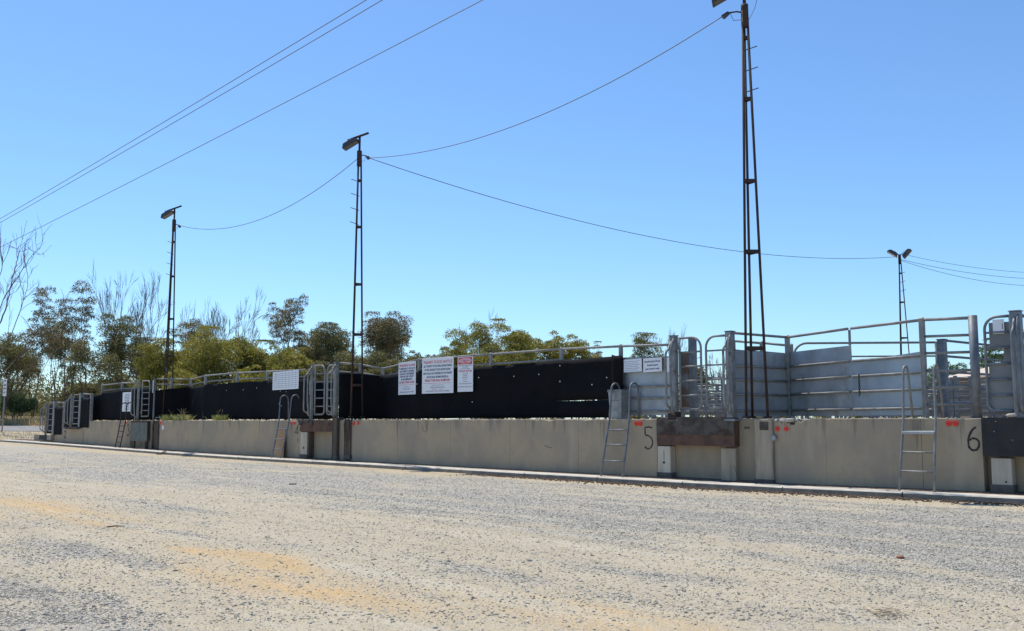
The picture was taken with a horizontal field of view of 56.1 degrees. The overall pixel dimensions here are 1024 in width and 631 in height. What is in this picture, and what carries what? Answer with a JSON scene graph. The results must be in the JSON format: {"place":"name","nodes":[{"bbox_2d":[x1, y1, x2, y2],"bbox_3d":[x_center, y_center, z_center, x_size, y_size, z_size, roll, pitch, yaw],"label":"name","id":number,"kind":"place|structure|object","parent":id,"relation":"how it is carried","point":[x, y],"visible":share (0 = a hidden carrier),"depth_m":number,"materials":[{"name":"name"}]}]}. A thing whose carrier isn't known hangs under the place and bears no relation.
{"place":"outdoors","nodes":[
{"label":"outdoors","id":0,"kind":"place"},
{"bbox_2d":[0,425,43,430],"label":"road","id":1,"kind":"structure","parent":0,"point":[20,428],"depth_m":78.80,"materials":[{"name":"asphalt"}]},
{"bbox_2d":[0,0,365,218],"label":"overhead cable","id":2,"kind":"object","parent":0,"point":[201,99],"visible":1,"depth_m":52.51,"materials":[{"name":"grey metal"}]},
{"bbox_2d":[0,0,381,222],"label":"overhead cable","id":3,"kind":"object","parent":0,"point":[208,102],"visible":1,"depth_m":52.88,"materials":[{"name":"grey metal"}]},
{"bbox_2d":[1,0,482,246],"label":"overhead cable","id":4,"kind":"object","parent":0,"point":[273,108],"visible":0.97,"depth_m":52.45,"materials":[{"name":"grey metal"}]},
{"bbox_2d":[0,419,1023,630],"bbox_3d":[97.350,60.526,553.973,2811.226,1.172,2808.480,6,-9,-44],"label":"ground","id":5,"kind":"structure","parent":0,"point":[262,562],"depth_m":10.26,"materials":[{"name":"gravel"}]},
{"bbox_2d":[0,332,36,417],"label":"gum tree","id":6,"kind":"object","parent":5,"relation":"on","point":[11,351],"visible":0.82,"depth_m":89.33,"materials":[{"name":"green plant"}]},
{"bbox_2d":[0,390,39,419],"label":"shrub","id":7,"kind":"object","parent":5,"relation":"on","point":[16,405],"visible":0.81,"depth_m":90.94,"materials":[{"name":"green plant"}]},
{"bbox_2d":[0,415,44,425],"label":"dry grass","id":8,"kind":"structure","parent":5,"relation":"on","point":[26,421],"depth_m":87.63,"materials":[{"name":"plant"}]},
{"bbox_2d":[15,344,44,416],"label":"gum tree","id":9,"kind":"object","parent":5,"relation":"on","point":[35,373],"visible":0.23,"depth_m":107.39,"materials":[{"name":"green plant"}]},
{"bbox_2d":[17,285,63,417],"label":"gum tree","id":10,"kind":"object","parent":5,"relation":"on","point":[41,334],"visible":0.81,"depth_m":96.07,"materials":[{"name":"green plant"}]},
{"bbox_2d":[0,215,83,392],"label":"bare tree","id":11,"kind":"object","parent":5,"relation":"on","point":[13,280],"visible":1,"depth_m":70.01,"materials":[{"name":"grey plant"}]},
{"bbox_2d":[38,317,90,407],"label":"gum tree","id":12,"kind":"object","parent":5,"relation":"on","point":[58,355],"visible":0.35,"depth_m":103.75,"materials":[{"name":"green plant"}]},
{"bbox_2d":[48,279,96,401],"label":"gum tree","id":13,"kind":"object","parent":5,"relation":"on","point":[85,313],"visible":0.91,"depth_m":94.32,"materials":[{"name":"green plant"}]},
{"bbox_2d":[58,382,100,408],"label":"shrub","id":14,"kind":"object","parent":5,"relation":"on","point":[90,389],"visible":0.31,"depth_m":94.67,"materials":[{"name":"green plant"}]},
{"bbox_2d":[62,339,126,420],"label":"gum tree","id":15,"kind":"object","parent":5,"relation":"on","point":[106,365],"visible":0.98,"depth_m":87.95,"materials":[{"name":"green plant"}]},
{"bbox_2d":[93,313,145,420],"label":"gum tree","id":16,"kind":"object","parent":5,"relation":"on","point":[118,338],"visible":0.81,"depth_m":92.23,"materials":[{"name":"green plant"}]},
{"bbox_2d":[87,263,166,420],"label":"bare tree","id":17,"kind":"object","parent":5,"relation":"on","point":[106,302],"visible":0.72,"depth_m":98.19,"materials":[{"name":"plant"}]},
{"bbox_2d":[99,267,175,420],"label":"bare tree","id":18,"kind":"object","parent":5,"relation":"on","point":[142,315],"visible":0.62,"depth_m":102.38,"materials":[{"name":"plant"}]},
{"bbox_2d":[130,421,149,448],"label":"dock plate","id":19,"kind":"object","parent":5,"relation":"on","point":[139,430],"visible":0.9,"depth_m":41.45,"materials":[{"name":"metal"}]},
{"bbox_2d":[130,337,192,389],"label":"bushy tree","id":20,"kind":"object","parent":5,"relation":"on","point":[154,363],"visible":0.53,"depth_m":88.41,"materials":[{"name":"green plant"}]},
{"bbox_2d":[161,368,203,389],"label":"shrub","id":21,"kind":"object","parent":5,"relation":"on","point":[185,375],"visible":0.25,"depth_m":83.05,"materials":[{"name":"green plant"}]},
{"bbox_2d":[165,318,214,419],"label":"gum tree","id":22,"kind":"object","parent":5,"relation":"on","point":[190,330],"visible":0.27,"depth_m":103.64,"materials":[{"name":"green plant"}]},
{"bbox_2d":[170,324,269,419],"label":"bushy tree","id":23,"kind":"object","parent":5,"relation":"on","point":[207,358],"visible":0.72,"depth_m":85.95,"materials":[{"name":"green plant"}]},
{"bbox_2d":[195,284,266,348],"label":"bare tree","id":24,"kind":"object","parent":5,"relation":"on","point":[223,327],"visible":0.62,"depth_m":110.46,"materials":[{"name":"plant"}]},
{"bbox_2d":[232,364,265,419],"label":"shrub","id":25,"kind":"object","parent":5,"relation":"on","point":[249,375],"visible":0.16,"depth_m":81.05,"materials":[{"name":"green plant"}]},
{"bbox_2d":[216,339,301,419],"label":"bushy tree","id":26,"kind":"object","parent":5,"relation":"on","point":[288,349],"visible":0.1,"depth_m":89.75,"materials":[{"name":"green plant"}]},
{"bbox_2d":[262,293,310,419],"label":"gum tree","id":27,"kind":"object","parent":5,"relation":"on","point":[283,315],"visible":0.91,"depth_m":99.34,"materials":[{"name":"green plant"}]},
{"bbox_2d":[263,349,313,419],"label":"bushy tree","id":28,"kind":"object","parent":5,"relation":"on","point":[300,359],"visible":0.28,"depth_m":83.60,"materials":[{"name":"green plant"}]},
{"bbox_2d":[297,360,330,419],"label":"shrub","id":29,"kind":"object","parent":5,"relation":"on","point":[319,377],"visible":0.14,"depth_m":83.31,"materials":[{"name":"green plant"}]},
{"bbox_2d":[300,322,356,419],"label":"gum tree","id":30,"kind":"object","parent":5,"relation":"on","point":[332,341],"visible":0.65,"depth_m":93.47,"materials":[{"name":"green plant"}]},
{"bbox_2d":[326,350,397,419],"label":"bushy tree","id":31,"kind":"object","parent":5,"relation":"on","point":[347,357],"visible":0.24,"depth_m":89.21,"materials":[{"name":"green plant"}]},
{"bbox_2d":[358,362,395,419],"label":"shrub","id":32,"kind":"object","parent":5,"relation":"on","point":[378,371],"visible":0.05,"depth_m":85.65,"materials":[{"name":"green plant"}]},
{"bbox_2d":[357,311,398,419],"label":"gum tree","id":33,"kind":"object","parent":5,"relation":"on","point":[371,339],"visible":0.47,"depth_m":100.47,"materials":[{"name":"green plant"}]},
{"bbox_2d":[369,311,414,419],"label":"gum tree","id":34,"kind":"object","parent":5,"relation":"on","point":[394,336],"visible":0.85,"depth_m":98.81,"materials":[{"name":"green plant"}]},
{"bbox_2d":[372,354,421,419],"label":"bushy tree","id":35,"kind":"object","parent":5,"relation":"on","point":[395,362],"visible":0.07,"depth_m":91.12,"materials":[{"name":"green plant"}]},
{"bbox_2d":[0,364,930,420],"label":"distant scrub","id":36,"kind":"object","parent":5,"relation":"on","point":[43,398],"visible":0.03,"depth_m":119.95,"materials":[{"name":"green plant"}]},
{"bbox_2d":[437,318,540,418],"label":"bushy tree","id":37,"kind":"object","parent":5,"relation":"on","point":[517,340],"visible":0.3,"depth_m":87.38,"materials":[{"name":"green plant"}]},
{"bbox_2d":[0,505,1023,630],"bbox_3d":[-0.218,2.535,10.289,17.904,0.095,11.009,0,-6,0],"label":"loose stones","id":38,"kind":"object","parent":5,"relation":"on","point":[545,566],"visible":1,"depth_m":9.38,"materials":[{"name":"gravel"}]},
{"bbox_2d":[0,440,1023,503],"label":"kerb","id":39,"kind":"structure","parent":5,"relation":"on","point":[972,497],"depth_m":21.70,"materials":[{"name":"concrete"}]},
{"bbox_2d":[271,394,298,457],"bbox_3d":[-7.888,3.838,33.332,0.927,2.193,1.020,6,-9,-44],"label":"ladder","id":40,"kind":"object","parent":39,"relation":"on","point":[289,413],"visible":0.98,"depth_m":33.23,"materials":[{"name":"metal"}]},
{"bbox_2d":[600,382,639,476],"bbox_3d":[2.585,2.680,22.723,0.907,2.222,0.783,6,-9,-44],"label":"ladder","id":41,"kind":"object","parent":39,"relation":"on","point":[627,429],"visible":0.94,"depth_m":22.67,"materials":[{"name":"metal"}]},
{"bbox_2d":[898,364,944,491],"bbox_3d":[7.528,2.049,17.682,0.837,2.331,0.751,6,-9,-44],"label":"ladder","id":42,"kind":"object","parent":39,"relation":"on","point":[903,432],"visible":0.94,"depth_m":17.67,"materials":[{"name":"metal"}]},
{"bbox_2d":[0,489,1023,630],"bbox_3d":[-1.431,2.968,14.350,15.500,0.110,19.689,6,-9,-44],"label":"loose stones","id":43,"kind":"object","parent":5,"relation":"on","point":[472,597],"visible":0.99,"depth_m":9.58,"materials":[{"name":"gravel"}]},
{"bbox_2d":[12,439,1023,494],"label":"soil strip","id":44,"kind":"object","parent":5,"relation":"on","point":[752,481],"visible":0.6,"depth_m":23.44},
{"bbox_2d":[274,429,285,457],"bbox_3d":[-8.072,4.455,33.381,0.180,1.018,0.734,6,-9,-44],"label":"plywood sheet","id":45,"kind":"object","parent":44,"relation":"on","point":[281,433],"visible":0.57,"depth_m":33.37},
{"bbox_2d":[299,432,312,458],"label":"buffer post","id":46,"kind":"object","parent":44,"relation":"on","point":[303,454],"visible":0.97,"depth_m":32.31,"materials":[{"name":"concrete"}]},
{"bbox_2d":[331,417,342,459],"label":"bay post","id":47,"kind":"object","parent":44,"relation":"on","point":[335,436],"visible":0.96,"depth_m":31.05,"materials":[{"name":"metal"}]},
{"bbox_2d":[343,419,351,459],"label":"bay post","id":48,"kind":"object","parent":44,"relation":"on","point":[348,435],"visible":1,"depth_m":30.58,"materials":[{"name":"metal"}]},
{"bbox_2d":[657,446,675,477],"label":"buffer post","id":49,"kind":"object","parent":44,"relation":"on","point":[666,461],"visible":0.94,"depth_m":21.78,"materials":[{"name":"concrete"}]},
{"bbox_2d":[990,458,1018,492],"bbox_3d":[8.575,2.787,16.742,0.215,0.597,0.391,6,-9,-44],"label":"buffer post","id":50,"kind":"object","parent":44,"relation":"on","point":[1003,470],"visible":1,"depth_m":16.66,"materials":[{"name":"concrete"}]},
{"bbox_2d":[34,418,1023,491],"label":"retaining wall","id":51,"kind":"structure","parent":5,"relation":"on","point":[849,452],"depth_m":22.52,"materials":[{"name":"concrete"}]},
{"bbox_2d":[56,402,64,435],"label":"stock fence","id":52,"kind":"object","parent":51,"relation":"on","point":[63,406],"visible":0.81,"depth_m":48.34,"materials":[{"name":"metal"}]},
{"bbox_2d":[54,408,61,434],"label":"shade cloth","id":53,"kind":"object","parent":52,"relation":"hanging from","point":[58,422],"visible":1,"depth_m":48.69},
{"bbox_2d":[83,393,93,428],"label":"stock fence","id":54,"kind":"object","parent":51,"relation":"on","point":[91,407],"visible":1,"depth_m":45.94,"materials":[{"name":"metal"}]},
{"bbox_2d":[80,398,88,427],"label":"shade cloth","id":55,"kind":"object","parent":54,"relation":"hanging from","point":[84,418],"visible":1,"depth_m":46.27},
{"bbox_2d":[135,388,151,419],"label":"shade cloth","id":56,"kind":"object","parent":51,"relation":"attached to","point":[145,401],"visible":0.45,"depth_m":44.62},
{"bbox_2d":[303,364,313,419],"bbox_3d":[-6.855,2.602,32.337,0.394,1.923,0.154,6,-9,-44],"label":"gate post","id":57,"kind":"object","parent":51,"relation":"on","point":[311,369],"visible":0.94,"depth_m":32.34,"materials":[{"name":"metal"}]},
{"bbox_2d":[313,365,325,414],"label":"loading gate","id":58,"kind":"structure","parent":57,"relation":"attached to","point":[315,381],"depth_m":32.16,"materials":[{"name":"metal"}]},
{"bbox_2d":[298,419,331,431],"bbox_3d":[-6.484,3.664,31.997,0.303,0.410,2.019,6,-9,-44],"label":"dock buffer","id":59,"kind":"object","parent":51,"relation":"attached to","point":[306,425],"visible":0.92,"depth_m":31.89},
{"bbox_2d":[326,362,339,416],"bbox_3d":[-5.846,2.485,31.329,0.462,1.939,0.221,6,-9,-44],"label":"gate post","id":60,"kind":"object","parent":51,"relation":"on","point":[335,369],"visible":0.98,"depth_m":31.33,"materials":[{"name":"metal"}]},
{"bbox_2d":[342,132,369,417],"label":"light tower","id":61,"kind":"structure","parent":51,"relation":"on","point":[348,144],"depth_m":31.60,"materials":[{"name":"metal"}]},
{"bbox_2d":[370,158,888,258],"bbox_3d":[8.114,-3.706,42.285,33.066,1.263,0.024,5,-8,-39],"label":"overhead cable","id":62,"kind":"object","parent":61,"relation":"attached to","point":[612,228],"visible":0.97,"depth_m":38.48,"materials":[{"name":"grey metal"}]},
{"bbox_2d":[664,335,680,420],"bbox_3d":[3.613,1.414,21.783,0.468,1.943,0.268,6,-9,-44],"label":"gate post","id":63,"kind":"object","parent":51,"relation":"on","point":[673,407],"visible":0.97,"depth_m":21.74,"materials":[{"name":"metal"}]},
{"bbox_2d":[677,336,702,410],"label":"loading gate","id":64,"kind":"structure","parent":63,"relation":"attached to","point":[680,380],"depth_m":21.59,"materials":[{"name":"metal"}]},
{"bbox_2d":[656,417,739,446],"bbox_3d":[4.103,2.570,21.335,0.226,0.638,2.043,6,-9,-44],"label":"dock buffer","id":65,"kind":"object","parent":51,"relation":"attached to","point":[702,431],"visible":0.98,"depth_m":21.18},
{"bbox_2d":[722,330,740,420],"bbox_3d":[4.679,1.298,20.735,0.442,1.948,0.272,6,-9,-44],"label":"gate post","id":66,"kind":"object","parent":51,"relation":"on","point":[729,349],"visible":0.98,"depth_m":20.68,"materials":[{"name":"metal"}]},
{"bbox_2d":[705,334,726,408],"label":"loading gate","id":67,"kind":"structure","parent":66,"relation":"attached to","point":[706,369],"depth_m":21.21,"materials":[{"name":"metal"}]},
{"bbox_2d":[712,0,771,417],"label":"light tower","id":68,"kind":"structure","parent":51,"relation":"on","point":[745,18],"depth_m":20.98,"materials":[{"name":"metal"}]},
{"bbox_2d":[372,17,721,157],"bbox_3d":[-0.010,-5.691,26.722,0.020,0.940,14.305,5,-8,-41],"label":"overhead cable","id":69,"kind":"object","parent":68,"relation":"attached to","point":[564,104],"visible":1,"depth_m":24.94,"materials":[{"name":"grey metal"}]},
{"bbox_2d":[981,418,1023,456],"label":"dock buffer","id":70,"kind":"object","parent":51,"relation":"attached to","point":[1002,436],"visible":0.99,"depth_m":16.66,"materials":[{"name":"black rubber"}]},
{"bbox_2d":[1008,310,1023,417],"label":"gate post","id":71,"kind":"object","parent":51,"relation":"on","point":[1016,335],"visible":0.98,"depth_m":16.56,"materials":[{"name":"metal"}]},
{"bbox_2d":[983,314,1013,411],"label":"loading gate","id":72,"kind":"structure","parent":71,"relation":"attached to","point":[1000,379],"depth_m":16.97,"materials":[{"name":"metal"}]},
{"bbox_2d":[525,330,564,419],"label":"bushy tree","id":73,"kind":"object","parent":5,"relation":"on","point":[539,344],"visible":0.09,"depth_m":91.42,"materials":[{"name":"green plant"}]},
{"bbox_2d":[70,443,1023,506],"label":"leaf litter","id":74,"kind":"object","parent":5,"relation":"on","point":[816,494],"visible":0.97,"depth_m":19.12,"materials":[{"name":"plant"}]},
{"bbox_2d":[544,333,599,418],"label":"bushy tree","id":75,"kind":"object","parent":5,"relation":"on","point":[583,353],"visible":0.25,"depth_m":89.48,"materials":[{"name":"green plant"}]},
{"bbox_2d":[629,332,663,356],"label":"gum tree","id":76,"kind":"object","parent":5,"relation":"on","point":[641,339],"visible":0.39,"depth_m":97.81,"materials":[{"name":"green plant"}]},
{"bbox_2d":[979,338,1003,368],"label":"shrub","id":77,"kind":"object","parent":5,"relation":"on","point":[990,355],"visible":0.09,"depth_m":69.54,"materials":[{"name":"green plant"}]},
{"bbox_2d":[0,0,1023,418],"label":"sky","id":78,"kind":"structure","parent":0,"point":[880,126],"materials":[{"name":"blue"}]},
{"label":"yard deck","id":79,"kind":"structure","parent":0,"visible":0},
{"bbox_2d":[100,382,136,420],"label":"stock fence","id":80,"kind":"object","parent":79,"relation":"on","point":[121,388],"visible":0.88,"depth_m":45.27,"materials":[{"name":"metal"}]},
{"bbox_2d":[93,388,135,419],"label":"shade cloth","id":81,"kind":"object","parent":80,"relation":"hanging from","point":[106,405],"visible":0.84,"depth_m":45.32,"materials":[{"name":"fabric"}]},
{"bbox_2d":[161,205,181,416],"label":"light tower","id":82,"kind":"structure","parent":79,"relation":"on","point":[167,213],"depth_m":41.92,"materials":[{"name":"metal"}]},
{"bbox_2d":[155,369,305,419],"bbox_3d":[-10.886,3.170,37.577,1.264,1.956,11.264,6,-9,-44],"label":"stock fence","id":83,"kind":"object","parent":79,"relation":"on","point":[205,381],"visible":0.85,"depth_m":38.53,"materials":[{"name":"metal"}]},
{"bbox_2d":[149,379,309,419],"bbox_3d":[-10.929,3.328,37.469,1.271,1.462,12.083,6,-9,-44],"label":"shade cloth","id":84,"kind":"object","parent":83,"relation":"attached to","point":[250,400],"visible":0.94,"depth_m":37.66,"materials":[{"name":"fabric"}]},
{"bbox_2d":[272,370,298,389],"bbox_3d":[-8.150,2.329,34.509,0.011,0.655,2.227,5,-8,-37],"label":"sign","id":85,"kind":"object","parent":84,"relation":"attached to","point":[282,380],"visible":1,"depth_m":34.46,"materials":[{"name":"grey"}]},
{"bbox_2d":[309,380,332,418],"bbox_3d":[-6.899,3.028,34.711,0.033,1.434,1.805,5,-8,-38],"label":"shade cloth","id":86,"kind":"object","parent":83,"relation":"hanging from","point":[319,394],"visible":0.56,"depth_m":34.70,"materials":[{"name":"fabric"}]},
{"bbox_2d":[338,343,669,419],"bbox_3d":[-0.612,2.005,27.143,1.225,1.966,13.313,6,-9,-44],"label":"stock fence","id":87,"kind":"object","parent":79,"relation":"on","point":[651,385],"visible":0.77,"depth_m":23.07,"materials":[{"name":"metal"}]},
{"bbox_2d":[398,361,415,394],"bbox_3d":[-3.290,1.963,30.063,0.010,1.021,1.140,4,-7,-34],"label":"sign","id":88,"kind":"object","parent":87,"relation":"attached to","point":[407,379],"visible":1,"depth_m":30.05,"materials":[{"name":"white"}]},
{"bbox_2d":[422,357,453,393],"bbox_3d":[-2.230,1.795,28.738,0.010,1.062,1.454,6,-9,-44],"label":"sign","id":89,"kind":"object","parent":87,"relation":"attached to","point":[437,375],"visible":1,"depth_m":28.72,"materials":[{"name":"white"}]},
{"bbox_2d":[458,356,472,391],"bbox_3d":[-1.359,1.705,27.883,0.012,1.012,0.670,6,-9,-44],"label":"sign","id":90,"kind":"object","parent":87,"relation":"attached to","point":[465,374],"visible":1,"depth_m":27.87,"materials":[{"name":"white"}]},
{"bbox_2d":[339,355,619,418],"bbox_3d":[-1.227,2.194,27.648,1.182,1.551,11.422,6,-9,-44],"label":"shade cloth","id":91,"kind":"object","parent":87,"relation":"hanging from","point":[537,390],"visible":0.97,"depth_m":26.84,"materials":[{"name":"fabric"}]},
{"bbox_2d":[612,355,622,389],"bbox_3d":[2.583,1.718,23.503,0.019,1.546,0.360,5,-8,-42],"label":"shade cloth","id":92,"kind":"object","parent":87,"relation":"hanging from","point":[617,369],"visible":0.51,"depth_m":23.53,"materials":[{"name":"fabric"}]},
{"bbox_2d":[623,358,641,372],"bbox_3d":[2.909,1.205,23.167,0.012,0.324,0.653,4,-7,-34],"label":"sign","id":93,"kind":"object","parent":87,"relation":"attached to","point":[633,365],"visible":1,"depth_m":23.15,"materials":[{"name":"white"}]},
{"bbox_2d":[643,357,661,371],"bbox_3d":[3.303,1.163,22.583,0.011,0.323,0.644,4,-7,-33],"label":"sign","id":94,"kind":"object","parent":87,"relation":"attached to","point":[652,364],"visible":1,"depth_m":22.58,"materials":[{"name":"white"}]},
{"bbox_2d":[607,389,630,418],"bbox_3d":[2.616,2.158,23.270,0.422,0.715,0.434,6,-9,-44],"label":"metal cabinet","id":95,"kind":"object","parent":79,"relation":"on","point":[620,403],"visible":0.9,"depth_m":23.12,"materials":[{"name":"metal"}]},
{"bbox_2d":[681,339,697,416],"bbox_3d":[4.115,1.476,22.203,0.218,1.909,0.459,6,-9,-44],"label":"gate post","id":96,"kind":"object","parent":79,"relation":"on","point":[689,373],"visible":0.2,"depth_m":22.11,"materials":[{"name":"metal"}]},
{"bbox_2d":[735,340,794,418],"bbox_3d":[6.189,1.564,23.703,1.587,2.043,0.088,-5,-8,38],"label":"stock fence","id":97,"kind":"object","parent":79,"relation":"on","point":[768,343],"visible":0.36,"depth_m":23.69,"materials":[{"name":"metal"}]},
{"bbox_2d":[592,376,972,418],"bbox_3d":[6.960,2.492,27.693,0.080,1.094,12.180,6,-9,-44],"label":"pen fence","id":98,"kind":"object","parent":79,"relation":"on","point":[717,401],"visible":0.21,"depth_m":23.74,"materials":[{"name":"metal"}]},
{"bbox_2d":[679,376,901,418],"bbox_3d":[9.281,2.696,30.317,14.080,1.250,0.080,6,-9,-44],"label":"pen fence","id":99,"kind":"object","parent":79,"relation":"on","point":[723,412],"visible":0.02,"depth_m":26.81,"materials":[{"name":"metal"}]},
{"bbox_2d":[682,380,1011,418],"bbox_3d":[12.087,2.849,31.734,0.080,1.250,15.580,6,-9,-44],"label":"pen fence","id":100,"kind":"object","parent":79,"relation":"on","point":[959,394],"visible":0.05,"depth_m":29.86,"materials":[{"name":"metal"}]},
{"bbox_2d":[735,316,971,417],"bbox_3d":[7.131,1.171,19.769,1.893,1.970,4.899,6,-9,-44],"label":"stock fence","id":101,"kind":"object","parent":79,"relation":"on","point":[820,382],"visible":0.94,"depth_m":20.50,"materials":[{"name":"metal"}]},
{"bbox_2d":[887,249,911,354],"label":"light tower","id":102,"kind":"structure","parent":79,"relation":"on","point":[906,253],"depth_m":52.40,"materials":[{"name":"metal"}]},
{"bbox_2d":[936,339,950,417],"bbox_3d":[9.886,1.469,21.969,0.246,1.862,0.289,6,-9,-44],"label":"gate post","id":103,"kind":"object","parent":79,"relation":"on","point":[942,358],"visible":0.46,"depth_m":21.90,"materials":[{"name":"metal"}]},
{"bbox_2d":[794,341,940,411],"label":"loading gate","id":104,"kind":"structure","parent":103,"relation":"attached to","point":[904,342],"depth_m":22.09,"materials":[{"name":"metal"}]},
{"bbox_2d":[968,315,982,418],"bbox_3d":[8.462,0.955,17.525,0.232,1.918,0.272,6,-9,-44],"label":"gate post","id":105,"kind":"object","parent":79,"relation":"on","point":[975,366],"visible":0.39,"depth_m":17.46,"materials":[{"name":"metal"}]},
{"bbox_2d":[953,376,1002,418],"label":"pen fence","id":106,"kind":"object","parent":79,"relation":"on","point":[989,412],"visible":0.2,"depth_m":26.99,"materials":[{"name":"metal"}]},
{"bbox_2d":[947,340,1014,417],"bbox_3d":[13.698,1.806,24.992,9.586,1.880,0.087,5,-8,-39],"label":"pen fence","id":107,"kind":"object","parent":79,"relation":"on","point":[963,357],"visible":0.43,"depth_m":22.54,"materials":[{"name":"metal"}]},
{"bbox_2d":[949,367,1012,418],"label":"house","id":108,"kind":"structure","parent":79,"relation":"on","point":[982,370],"depth_m":65.86,"materials":[{"name":"white glass"}]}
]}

